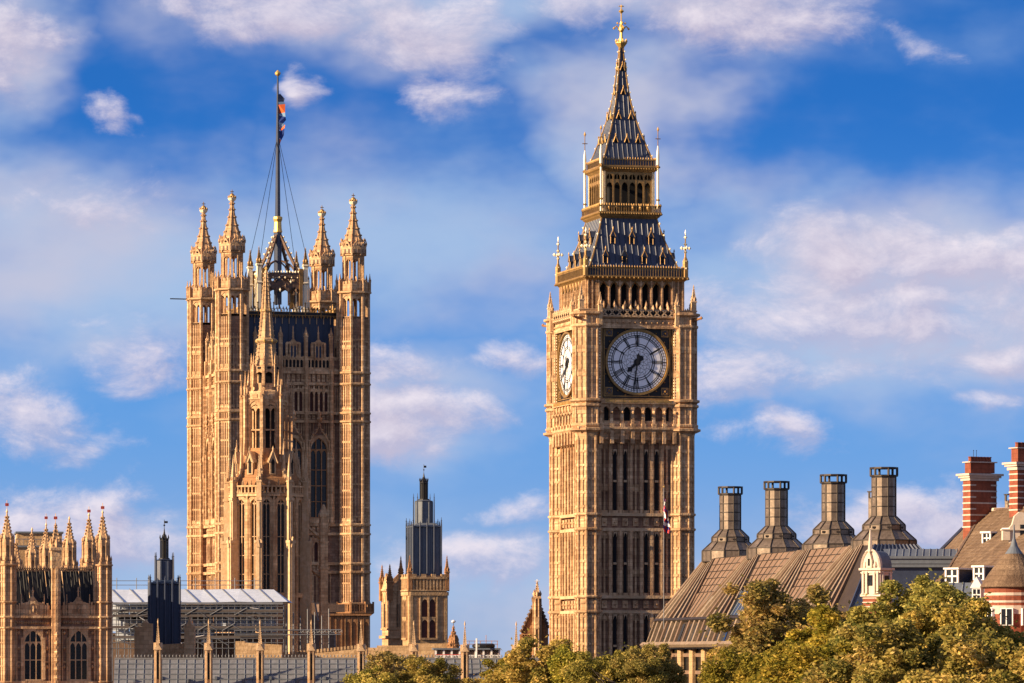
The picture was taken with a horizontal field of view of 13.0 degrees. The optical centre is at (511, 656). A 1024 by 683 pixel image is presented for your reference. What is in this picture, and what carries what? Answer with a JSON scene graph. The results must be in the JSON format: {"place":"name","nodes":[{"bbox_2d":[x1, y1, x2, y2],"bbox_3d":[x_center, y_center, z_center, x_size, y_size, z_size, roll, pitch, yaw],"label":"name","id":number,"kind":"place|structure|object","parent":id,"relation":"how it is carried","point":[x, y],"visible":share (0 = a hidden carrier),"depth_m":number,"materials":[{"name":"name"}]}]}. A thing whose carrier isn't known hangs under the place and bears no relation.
{"place":"outdoors","nodes":[
{"label":"outdoors","id":0,"kind":"place"},
{"bbox_2d":[14,531,63,569],"bbox_3d":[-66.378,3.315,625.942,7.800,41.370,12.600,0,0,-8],"label":"rooftop block","id":1,"kind":"structure","parent":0,"point":[23,538],"depth_m":620.67,"materials":[{"name":"stone"}]},
{"bbox_2d":[134,620,152,657],"bbox_3d":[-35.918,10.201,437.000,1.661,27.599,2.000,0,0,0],"label":"chimney block","id":2,"kind":"structure","parent":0,"point":[143,640],"depth_m":436.00,"materials":[{"name":"stone"}]},
{"bbox_2d":[148,520,180,643],"bbox_3d":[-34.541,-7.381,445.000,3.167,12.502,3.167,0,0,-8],"label":"ventilation tower","id":3,"kind":"structure","parent":0,"point":[164,597],"depth_m":443.70,"materials":[{"name":"metal"}]},
{"bbox_2d":[153,643,183,657],"bbox_3d":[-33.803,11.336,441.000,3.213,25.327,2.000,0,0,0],"label":"base wall","id":4,"kind":"structure","parent":0,"point":[173,649],"depth_m":440.00,"materials":[{"name":"stone"}]},
{"bbox_2d":[184,617,195,657],"bbox_3d":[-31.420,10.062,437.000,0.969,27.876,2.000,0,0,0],"label":"chimney block","id":5,"kind":"structure","parent":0,"point":[189,637],"depth_m":436.00,"materials":[{"name":"stone"}]},
{"bbox_2d":[112,578,340,682],"bbox_3d":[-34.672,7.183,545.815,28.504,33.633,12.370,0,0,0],"label":"scaffold roof","id":6,"kind":"structure","parent":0,"point":[240,613],"depth_m":540.98,"materials":[{"name":"metal"}]},
{"bbox_2d":[235,641,282,657],"bbox_3d":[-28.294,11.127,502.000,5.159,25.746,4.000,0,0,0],"label":"parapet wall","id":7,"kind":"structure","parent":0,"point":[244,648],"depth_m":500.00,"materials":[{"name":"stone"}]},
{"bbox_2d":[170,70,373,647],"bbox_3d":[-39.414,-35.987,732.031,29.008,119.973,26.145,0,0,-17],"label":"square tower","id":8,"kind":"structure","parent":0,"point":[325,358],"depth_m":724.23,"materials":[{"name":"stone"}]},
{"bbox_2d":[206,445,208,519],"bbox_3d":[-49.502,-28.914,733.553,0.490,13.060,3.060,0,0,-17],"label":"window","id":9,"kind":"structure","parent":8,"relation":"in","point":[208,445],"depth_m":734.78,"materials":[{"name":"stone"}]},
{"bbox_2d":[212,445,214,518],"bbox_3d":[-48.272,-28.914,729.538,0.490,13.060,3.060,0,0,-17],"label":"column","id":10,"kind":"structure","parent":8,"relation":"in","point":[213,445],"depth_m":730.84,"materials":[{"name":"stone"}]},
{"bbox_2d":[278,94,285,141],"bbox_3d":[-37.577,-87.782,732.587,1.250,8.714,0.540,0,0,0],"label":"flag","id":11,"kind":"object","parent":8,"relation":"attached to","point":[282,118],"visible":1,"depth_m":732.56,"materials":[{"name":"multicoloured fabric"}]},
{"bbox_2d":[291,345,295,356],"bbox_3d":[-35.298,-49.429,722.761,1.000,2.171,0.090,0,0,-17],"label":"window","id":12,"kind":"structure","parent":8,"relation":"in","point":[291,345],"depth_m":722.68,"materials":[{"name":"black glass"}]},
{"bbox_2d":[285,437,302,492],"bbox_3d":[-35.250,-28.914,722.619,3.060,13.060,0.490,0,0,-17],"label":"window","id":13,"kind":"structure","parent":8,"relation":"in","point":[299,448],"depth_m":722.86,"materials":[{"name":"glass"}]},
{"bbox_2d":[294,392,296,410],"bbox_3d":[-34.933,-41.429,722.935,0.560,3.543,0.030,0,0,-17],"label":"window","id":14,"kind":"structure","parent":8,"relation":"in","point":[295,395],"depth_m":722.86,"materials":[{"name":"black glass"}]},
{"bbox_2d":[299,392,301,410],"bbox_3d":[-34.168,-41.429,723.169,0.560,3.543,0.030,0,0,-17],"label":"window","id":15,"kind":"structure","parent":8,"relation":"in","point":[300,394],"depth_m":723.21,"materials":[{"name":"black glass"}]},
{"bbox_2d":[310,392,312,410],"bbox_3d":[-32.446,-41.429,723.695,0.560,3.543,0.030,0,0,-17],"label":"window","id":16,"kind":"structure","parent":8,"relation":"in","point":[311,394],"depth_m":723.74,"materials":[{"name":"black glass"}]},
{"bbox_2d":[314,542,317,560],"bbox_3d":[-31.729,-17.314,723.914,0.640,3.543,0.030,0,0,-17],"label":"window","id":17,"kind":"structure","parent":8,"relation":"in","point":[315,546],"depth_m":723.92,"materials":[{"name":"black glass"}]},
{"bbox_2d":[315,392,317,410],"bbox_3d":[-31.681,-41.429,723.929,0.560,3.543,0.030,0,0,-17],"label":"window","id":18,"kind":"structure","parent":8,"relation":"in","point":[316,395],"depth_m":723.92,"materials":[{"name":"black glass"}]},
{"bbox_2d":[309,437,326,517],"bbox_3d":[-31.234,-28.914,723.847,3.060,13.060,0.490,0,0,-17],"label":"window","id":19,"kind":"structure","parent":8,"relation":"in","point":[318,448],"depth_m":724.09,"materials":[{"name":"glass"}]},
{"bbox_2d":[316,346,320,357],"bbox_3d":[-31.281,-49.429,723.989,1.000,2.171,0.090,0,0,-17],"label":"window","id":20,"kind":"structure","parent":8,"relation":"in","point":[316,346],"depth_m":723.92,"materials":[{"name":"black glass"}]},
{"bbox_2d":[320,392,321,411],"bbox_3d":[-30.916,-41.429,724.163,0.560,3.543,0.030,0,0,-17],"label":"window","id":21,"kind":"structure","parent":8,"relation":"in","point":[320,392],"depth_m":724.18,"materials":[{"name":"black glass"}]},
{"bbox_2d":[325,392,326,411],"bbox_3d":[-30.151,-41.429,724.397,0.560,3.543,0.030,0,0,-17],"label":"window","id":22,"kind":"structure","parent":8,"relation":"in","point":[325,392],"depth_m":724.45,"materials":[{"name":"black glass"}]},
{"bbox_2d":[220,267,328,653],"bbox_3d":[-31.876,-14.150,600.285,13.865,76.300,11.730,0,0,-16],"label":"octagonal tower","id":23,"kind":"structure","parent":0,"point":[267,543],"depth_m":597.36,"materials":[{"name":"stone"}]},
{"bbox_2d":[238,500,243,588],"bbox_3d":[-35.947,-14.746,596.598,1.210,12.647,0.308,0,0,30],"label":"window","id":24,"kind":"structure","parent":23,"relation":"in","point":[241,504],"depth_m":596.64,"materials":[{"name":"glass"}]},
{"bbox_2d":[251,499,255,588],"bbox_3d":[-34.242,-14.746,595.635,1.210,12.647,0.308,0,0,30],"label":"window","id":25,"kind":"structure","parent":23,"relation":"in","point":[253,504],"depth_m":595.91,"materials":[{"name":"glass"}]},
{"bbox_2d":[263,499,269,588],"bbox_3d":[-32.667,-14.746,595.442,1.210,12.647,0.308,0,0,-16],"label":"window","id":26,"kind":"structure","parent":23,"relation":"in","point":[266,504],"depth_m":595.62,"materials":[{"name":"glass"}]},
{"bbox_2d":[277,499,284,592],"bbox_3d":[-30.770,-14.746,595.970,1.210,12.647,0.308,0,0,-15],"label":"window","id":27,"kind":"structure","parent":23,"relation":"in","point":[280,505],"depth_m":596.06,"materials":[{"name":"glass"}]},
{"bbox_2d":[298,501,300,592],"bbox_3d":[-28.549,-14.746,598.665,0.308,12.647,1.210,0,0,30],"label":"window","id":28,"kind":"structure","parent":23,"relation":"in","point":[299,503],"depth_m":598.98,"materials":[{"name":"glass"}]},
{"bbox_2d":[312,603,335,651],"bbox_3d":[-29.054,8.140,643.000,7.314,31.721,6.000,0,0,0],"label":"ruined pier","id":29,"kind":"structure","parent":0,"point":[332,641],"depth_m":640.00,"materials":[{"name":"stone"}]},
{"bbox_2d":[283,645,367,657],"bbox_3d":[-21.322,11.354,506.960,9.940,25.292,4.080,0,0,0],"label":"parapet wall","id":30,"kind":"structure","parent":0,"point":[347,651],"depth_m":505.00,"materials":[{"name":"stone"}]},
{"bbox_2d":[378,564,405,645],"bbox_3d":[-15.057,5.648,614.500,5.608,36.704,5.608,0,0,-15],"label":"turret tower","id":31,"kind":"structure","parent":0,"point":[389,597],"depth_m":611.93,"materials":[{"name":"stone"}]},
{"bbox_2d":[383,604,384,626],"bbox_3d":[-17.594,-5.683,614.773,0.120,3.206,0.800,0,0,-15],"label":"window","id":32,"kind":"structure","parent":31,"relation":"in","point":[383,604],"depth_m":614.53,"materials":[{"name":"stone"}]},
{"bbox_2d":[397,604,399,626],"bbox_3d":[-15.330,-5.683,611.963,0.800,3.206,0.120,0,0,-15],"label":"window","id":33,"kind":"structure","parent":31,"relation":"in","point":[397,604],"depth_m":611.91,"materials":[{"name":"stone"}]},
{"bbox_2d":[432,638,500,657],"bbox_3d":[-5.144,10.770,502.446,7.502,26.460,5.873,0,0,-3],"label":"roof terrace","id":34,"kind":"structure","parent":0,"point":[483,649],"depth_m":500.49,"materials":[{"name":"stone"}]},
{"bbox_2d":[0,0,1023,657],"label":"sky","id":35,"kind":"structure","parent":0,"point":[843,179],"materials":[{"name":"blue"}]},
{"bbox_2d":[640,467,1008,682],"bbox_3d":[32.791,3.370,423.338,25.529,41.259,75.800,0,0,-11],"label":"office block","id":36,"kind":"structure","parent":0,"point":[829,552],"depth_m":429.84,"materials":[{"name":"metal"}]},
{"bbox_2d":[677,624,684,641],"bbox_3d":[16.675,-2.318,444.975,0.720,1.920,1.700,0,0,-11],"label":"attic window","id":37,"kind":"structure","parent":36,"relation":"in","point":[682,628],"depth_m":444.63,"materials":[{"name":"grey glass"}]},
{"label":"ground","id":38,"kind":"structure","parent":0,"visible":0},
{"bbox_2d":[0,503,112,682],"bbox_3d":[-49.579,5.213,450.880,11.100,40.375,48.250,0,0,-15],"label":"palace wing","id":39,"kind":"structure","parent":38,"relation":"on","point":[56,617],"depth_m":428.88,"materials":[{"name":"beige stone"}]},
{"bbox_2d":[23,630,42,680],"bbox_3d":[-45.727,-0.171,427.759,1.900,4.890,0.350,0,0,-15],"label":"window","id":40,"kind":"structure","parent":39,"relation":"in","point":[33,641],"depth_m":427.86,"materials":[{"name":"glass"}]},
{"bbox_2d":[69,631,88,680],"bbox_3d":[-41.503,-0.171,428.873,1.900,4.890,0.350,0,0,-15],"label":"window","id":41,"kind":"structure","parent":39,"relation":"in","point":[78,641],"depth_m":429.01,"materials":[{"name":"glass"}]},
{"bbox_2d":[114,619,546,682],"bbox_3d":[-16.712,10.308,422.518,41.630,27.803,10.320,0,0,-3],"label":"palace range","id":42,"kind":"structure","parent":38,"relation":"on","point":[209,668],"depth_m":420.92,"materials":[{"name":"grey metal"}]},
{"bbox_2d":[316,604,370,649],"bbox_3d":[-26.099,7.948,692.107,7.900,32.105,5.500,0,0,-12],"label":"stone gallery","id":43,"kind":"object","parent":38,"relation":"on","point":[348,625],"visible":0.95,"depth_m":689.85,"materials":[{"name":"stone"}]},
{"bbox_2d":[340,660,396,682],"bbox_3d":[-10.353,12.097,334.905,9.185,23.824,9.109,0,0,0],"label":"plane tree","id":44,"kind":"object","parent":38,"relation":"on","point":[368,677],"visible":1,"depth_m":335.45,"materials":[{"name":"green plant"}]},
{"bbox_2d":[357,647,416,677],"bbox_3d":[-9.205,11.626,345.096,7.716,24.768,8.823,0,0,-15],"label":"plane tree","id":45,"kind":"object","parent":38,"relation":"on","point":[388,660],"visible":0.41,"depth_m":343.33,"materials":[{"name":"green plant"}]},
{"bbox_2d":[368,643,447,657],"bbox_3d":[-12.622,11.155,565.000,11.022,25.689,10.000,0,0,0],"label":"parapet wall","id":46,"kind":"structure","parent":38,"relation":"on","point":[425,649],"depth_m":560.00,"materials":[{"name":"stone"}]},
{"bbox_2d":[398,466,449,645],"bbox_3d":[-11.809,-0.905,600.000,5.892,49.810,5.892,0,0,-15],"label":"ventilation tower","id":47,"kind":"structure","parent":38,"relation":"on","point":[423,585],"depth_m":598.00,"materials":[{"name":"beige stone"}]},
{"bbox_2d":[422,599,427,616],"bbox_3d":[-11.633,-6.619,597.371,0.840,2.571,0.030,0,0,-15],"label":"window","id":48,"kind":"structure","parent":47,"relation":"in","point":[424,603],"depth_m":597.37,"materials":[{"name":"black glass"}]},
{"bbox_2d":[422,620,427,637],"bbox_3d":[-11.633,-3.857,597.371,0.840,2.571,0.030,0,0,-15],"label":"window","id":49,"kind":"structure","parent":47,"relation":"in","point":[424,624],"depth_m":597.37,"materials":[{"name":"black glass"}]},
{"bbox_2d":[429,599,434,616],"bbox_3d":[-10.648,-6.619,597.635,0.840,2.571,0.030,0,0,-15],"label":"window","id":50,"kind":"structure","parent":47,"relation":"in","point":[432,603],"depth_m":597.66,"materials":[{"name":"black glass"}]},
{"bbox_2d":[429,620,434,637],"bbox_3d":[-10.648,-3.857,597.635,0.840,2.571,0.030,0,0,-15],"label":"window","id":51,"kind":"structure","parent":47,"relation":"in","point":[432,623],"depth_m":597.66,"materials":[{"name":"black glass"}]},
{"bbox_2d":[388,654,462,682],"bbox_3d":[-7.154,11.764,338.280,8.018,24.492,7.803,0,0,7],"label":"plane tree","id":52,"kind":"object","parent":38,"relation":"on","point":[428,672],"visible":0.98,"depth_m":337.33,"materials":[{"name":"green plant"}]},
{"bbox_2d":[447,620,459,647],"bbox_3d":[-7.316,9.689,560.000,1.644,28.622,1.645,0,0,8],"label":"crocketed spire","id":53,"kind":"structure","parent":38,"relation":"on","point":[453,640],"depth_m":559.62,"materials":[{"name":"stone"}]},
{"bbox_2d":[460,667,486,682],"bbox_3d":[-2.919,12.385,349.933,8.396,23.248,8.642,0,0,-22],"label":"plane tree","id":54,"kind":"object","parent":38,"relation":"on","point":[481,674],"visible":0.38,"depth_m":348.97,"materials":[{"name":"green plant"}]},
{"bbox_2d":[480,658,536,682],"bbox_3d":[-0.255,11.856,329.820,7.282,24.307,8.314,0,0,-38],"label":"plane tree","id":55,"kind":"object","parent":38,"relation":"on","point":[490,663],"visible":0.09,"depth_m":331.28,"materials":[{"name":"green plant"}]},
{"bbox_2d":[479,628,573,682],"bbox_3d":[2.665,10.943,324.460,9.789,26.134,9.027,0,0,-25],"label":"plane tree","id":56,"kind":"object","parent":38,"relation":"on","point":[520,666],"visible":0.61,"depth_m":323.10,"materials":[{"name":"green plant"}]},
{"bbox_2d":[519,581,548,666],"bbox_3d":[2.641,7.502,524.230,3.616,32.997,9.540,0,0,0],"label":"gabled turret","id":57,"kind":"object","parent":38,"relation":"on","point":[536,623],"visible":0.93,"depth_m":519.91,"materials":[{"name":"stone"}]},
{"bbox_2d":[545,638,619,682],"bbox_3d":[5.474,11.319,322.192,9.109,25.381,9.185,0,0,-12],"label":"plane tree","id":58,"kind":"object","parent":38,"relation":"on","point":[561,655],"visible":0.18,"depth_m":320.78,"materials":[{"name":"green plant"}]},
{"bbox_2d":[559,642,676,682],"bbox_3d":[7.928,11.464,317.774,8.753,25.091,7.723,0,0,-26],"label":"plane tree","id":59,"kind":"object","parent":38,"relation":"on","point":[574,672],"visible":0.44,"depth_m":316.60,"materials":[{"name":"green plant"}]},
{"bbox_2d":[541,5,702,659],"bbox_3d":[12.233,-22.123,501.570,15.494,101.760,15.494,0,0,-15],"label":"clock tower","id":60,"kind":"structure","parent":38,"relation":"on","point":[622,401],"depth_m":496.32,"materials":[{"name":"stone"}]},
{"bbox_2d":[604,407,607,420],"bbox_3d":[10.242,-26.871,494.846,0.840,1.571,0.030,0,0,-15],"label":"window","id":61,"kind":"structure","parent":60,"relation":"in","point":[605,409],"depth_m":494.88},
{"bbox_2d":[613,449,616,509],"bbox_3d":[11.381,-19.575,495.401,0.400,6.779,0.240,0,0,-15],"label":"window","id":62,"kind":"structure","parent":60,"relation":"in","point":[614,450],"depth_m":495.48,"materials":[{"name":"glass"}]},
{"bbox_2d":[613,532,616,592],"bbox_3d":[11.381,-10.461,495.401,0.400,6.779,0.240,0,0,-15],"label":"window","id":63,"kind":"structure","parent":60,"relation":"in","point":[614,533],"depth_m":495.48,"materials":[{"name":"glass"}]},
{"bbox_2d":[613,614,616,659],"bbox_3d":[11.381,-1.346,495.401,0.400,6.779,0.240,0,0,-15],"label":"window","id":64,"kind":"structure","parent":60,"relation":"in","point":[614,615],"depth_m":495.48,"materials":[{"name":"glass"}]},
{"bbox_2d":[623,449,626,509],"bbox_3d":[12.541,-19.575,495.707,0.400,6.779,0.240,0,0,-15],"label":"window","id":65,"kind":"structure","parent":60,"relation":"in","point":[624,450],"depth_m":495.84,"materials":[{"name":"glass"}]},
{"bbox_2d":[623,532,626,592],"bbox_3d":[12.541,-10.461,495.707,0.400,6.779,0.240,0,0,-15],"label":"window","id":66,"kind":"structure","parent":60,"relation":"in","point":[625,533],"depth_m":495.84,"materials":[{"name":"glass"}]},
{"bbox_2d":[623,614,626,652],"bbox_3d":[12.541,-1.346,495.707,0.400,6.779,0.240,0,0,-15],"label":"window","id":67,"kind":"structure","parent":60,"relation":"in","point":[625,615],"depth_m":495.84,"materials":[{"name":"glass"}]},
{"bbox_2d":[624,407,629,420],"bbox_3d":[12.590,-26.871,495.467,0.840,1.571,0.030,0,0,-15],"label":"window","id":68,"kind":"structure","parent":60,"relation":"in","point":[626,411],"depth_m":495.48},
{"bbox_2d":[644,450,647,509],"bbox_3d":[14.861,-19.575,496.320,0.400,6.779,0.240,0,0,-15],"label":"window","id":69,"kind":"structure","parent":60,"relation":"in","point":[645,451],"depth_m":496.33,"materials":[{"name":"glass"}]},
{"bbox_2d":[644,532,647,592],"bbox_3d":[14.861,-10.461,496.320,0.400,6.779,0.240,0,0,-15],"label":"window","id":70,"kind":"structure","parent":60,"relation":"in","point":[645,533],"depth_m":496.33,"materials":[{"name":"glass"}]},
{"bbox_2d":[644,614,647,641],"bbox_3d":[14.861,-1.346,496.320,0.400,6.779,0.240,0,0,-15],"label":"window","id":71,"kind":"structure","parent":60,"relation":"in","point":[646,615],"depth_m":496.33,"materials":[{"name":"glass"}]},
{"bbox_2d":[645,407,650,420],"bbox_3d":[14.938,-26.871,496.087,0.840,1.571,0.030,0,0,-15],"label":"window","id":72,"kind":"structure","parent":60,"relation":"in","point":[647,411],"depth_m":496.08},
{"bbox_2d":[654,450,658,510],"bbox_3d":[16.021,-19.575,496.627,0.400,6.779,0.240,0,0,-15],"label":"window","id":73,"kind":"structure","parent":60,"relation":"in","point":[656,452],"depth_m":496.69,"materials":[{"name":"glass"}]},
{"bbox_2d":[654,532,658,592],"bbox_3d":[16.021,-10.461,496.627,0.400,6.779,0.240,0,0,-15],"label":"window","id":74,"kind":"structure","parent":60,"relation":"in","point":[656,534],"depth_m":496.69,"materials":[{"name":"glass"}]},
{"bbox_2d":[666,408,668,420],"bbox_3d":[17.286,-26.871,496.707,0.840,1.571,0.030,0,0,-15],"label":"window","id":75,"kind":"structure","parent":60,"relation":"in","point":[667,410],"depth_m":496.69,"materials":[{"name":"black glass"}]},
{"bbox_2d":[591,638,687,682],"bbox_3d":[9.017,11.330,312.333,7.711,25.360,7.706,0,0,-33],"label":"plane tree","id":76,"kind":"object","parent":38,"relation":"on","point":[645,665],"visible":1,"depth_m":311.45,"materials":[{"name":"green plant"}]},
{"bbox_2d":[663,486,664,628],"bbox_3d":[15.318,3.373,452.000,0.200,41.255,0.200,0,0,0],"label":"flagpole","id":77,"kind":"object","parent":38,"relation":"on","point":[663,558],"visible":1,"depth_m":451.98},
{"bbox_2d":[663,498,670,533],"bbox_3d":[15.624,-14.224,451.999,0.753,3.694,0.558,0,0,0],"label":"union flag","id":78,"kind":"object","parent":77,"relation":"attached to","point":[666,527],"visible":1,"depth_m":452.01,"materials":[{"name":"multicoloured fabric"}]},
{"bbox_2d":[697,621,785,682],"bbox_3d":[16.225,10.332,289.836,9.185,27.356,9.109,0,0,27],"label":"plane tree","id":79,"kind":"object","parent":38,"relation":"on","point":[711,652],"visible":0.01,"depth_m":288.76,"materials":[{"name":"green plant"}]},
{"bbox_2d":[699,636,829,682],"bbox_3d":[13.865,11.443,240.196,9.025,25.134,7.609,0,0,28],"label":"plane tree","id":80,"kind":"object","parent":38,"relation":"on","point":[714,671],"visible":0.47,"depth_m":239.33,"materials":[{"name":"green plant"}]},
{"bbox_2d":[698,574,850,680],"bbox_3d":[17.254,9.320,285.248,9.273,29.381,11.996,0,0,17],"label":"plane tree","id":81,"kind":"object","parent":38,"relation":"on","point":[767,610],"visible":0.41,"depth_m":283.01,"materials":[{"name":"green plant"}]},
{"bbox_2d":[740,638,858,682],"bbox_3d":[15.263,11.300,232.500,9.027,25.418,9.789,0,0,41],"label":"plane tree","id":82,"kind":"object","parent":38,"relation":"on","point":[790,665],"visible":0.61,"depth_m":231.38,"materials":[{"name":"green plant"}]},
{"bbox_2d":[781,601,861,646],"bbox_3d":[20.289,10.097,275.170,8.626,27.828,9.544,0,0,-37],"label":"plane tree","id":83,"kind":"object","parent":38,"relation":"on","point":[823,617],"visible":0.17,"depth_m":273.37,"materials":[{"name":"green plant"}]},
{"bbox_2d":[766,625,915,682],"bbox_3d":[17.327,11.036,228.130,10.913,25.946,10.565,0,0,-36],"label":"plane tree","id":84,"kind":"object","parent":38,"relation":"on","point":[860,656],"visible":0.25,"depth_m":226.54,"materials":[{"name":"green plant"}]},
{"bbox_2d":[826,587,907,660],"bbox_3d":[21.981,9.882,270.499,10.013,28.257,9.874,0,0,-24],"label":"plane tree","id":85,"kind":"object","parent":38,"relation":"on","point":[855,618],"visible":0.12,"depth_m":268.50,"materials":[{"name":"green plant"}]},
{"bbox_2d":[859,528,894,612],"bbox_3d":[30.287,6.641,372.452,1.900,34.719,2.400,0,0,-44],"label":"turret","id":86,"kind":"object","parent":38,"relation":"on","point":[876,568],"visible":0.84,"depth_m":371.89,"materials":[{"name":"stone"}]},
{"bbox_2d":[813,612,1021,682],"bbox_3d":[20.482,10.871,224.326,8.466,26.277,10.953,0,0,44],"label":"plane tree","id":87,"kind":"object","parent":38,"relation":"on","point":[898,651],"visible":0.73,"depth_m":223.72,"materials":[{"name":"green plant"}]},
{"bbox_2d":[881,548,957,605],"bbox_3d":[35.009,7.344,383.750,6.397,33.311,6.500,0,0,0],"label":"lead roofed range","id":88,"kind":"structure","parent":38,"relation":"on","point":[909,564],"depth_m":381.00,"materials":[{"name":"metal"}]},
{"bbox_2d":[858,568,991,646],"bbox_3d":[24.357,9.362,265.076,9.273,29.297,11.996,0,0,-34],"label":"plane tree","id":89,"kind":"object","parent":38,"relation":"on","point":[923,587],"visible":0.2,"depth_m":263.99,"materials":[{"name":"green plant"}]},
{"bbox_2d":[897,590,1023,667],"bbox_3d":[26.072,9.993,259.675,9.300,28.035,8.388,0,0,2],"label":"plane tree","id":90,"kind":"object","parent":38,"relation":"on","point":[969,618],"visible":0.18,"depth_m":258.62,"materials":[{"name":"green plant"}]},
{"bbox_2d":[922,622,1023,682],"bbox_3d":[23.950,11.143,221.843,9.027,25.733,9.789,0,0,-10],"label":"plane tree","id":91,"kind":"object","parent":38,"relation":"on","point":[1007,668],"visible":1,"depth_m":220.24,"materials":[{"name":"green plant"}]},
{"bbox_2d":[935,442,1023,633],"bbox_3d":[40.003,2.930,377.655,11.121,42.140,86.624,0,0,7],"label":"brick house","id":92,"kind":"structure","parent":38,"relation":"on","point":[986,539],"depth_m":375.80,"materials":[{"name":"ceramic"}]},
{"bbox_2d":[970,576,983,599],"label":"gabled window","id":93,"kind":"structure","parent":92,"relation":"in","point":[976,590],"depth_m":349.98,"materials":[{"name":"white paint"}]},
{"bbox_2d":[1000,608,1013,624],"bbox_3d":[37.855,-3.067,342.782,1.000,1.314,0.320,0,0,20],"label":"window","id":94,"kind":"structure","parent":92,"relation":"in","point":[1005,612],"depth_m":342.62,"materials":[{"name":"white paint"}]},
{"bbox_2d":[1021,608,1023,624],"bbox_3d":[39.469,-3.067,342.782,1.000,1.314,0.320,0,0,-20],"label":"window","id":95,"kind":"structure","parent":92,"relation":"in","point":[1022,609],"depth_m":342.54,"materials":[{"name":"white paint"}]},
{"bbox_2d":[976,612,1023,649],"bbox_3d":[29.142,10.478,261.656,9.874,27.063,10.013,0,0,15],"label":"plane tree","id":96,"kind":"object","parent":38,"relation":"on","point":[1007,627],"visible":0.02,"depth_m":262.90,"materials":[{"name":"green plant"}]}
]}

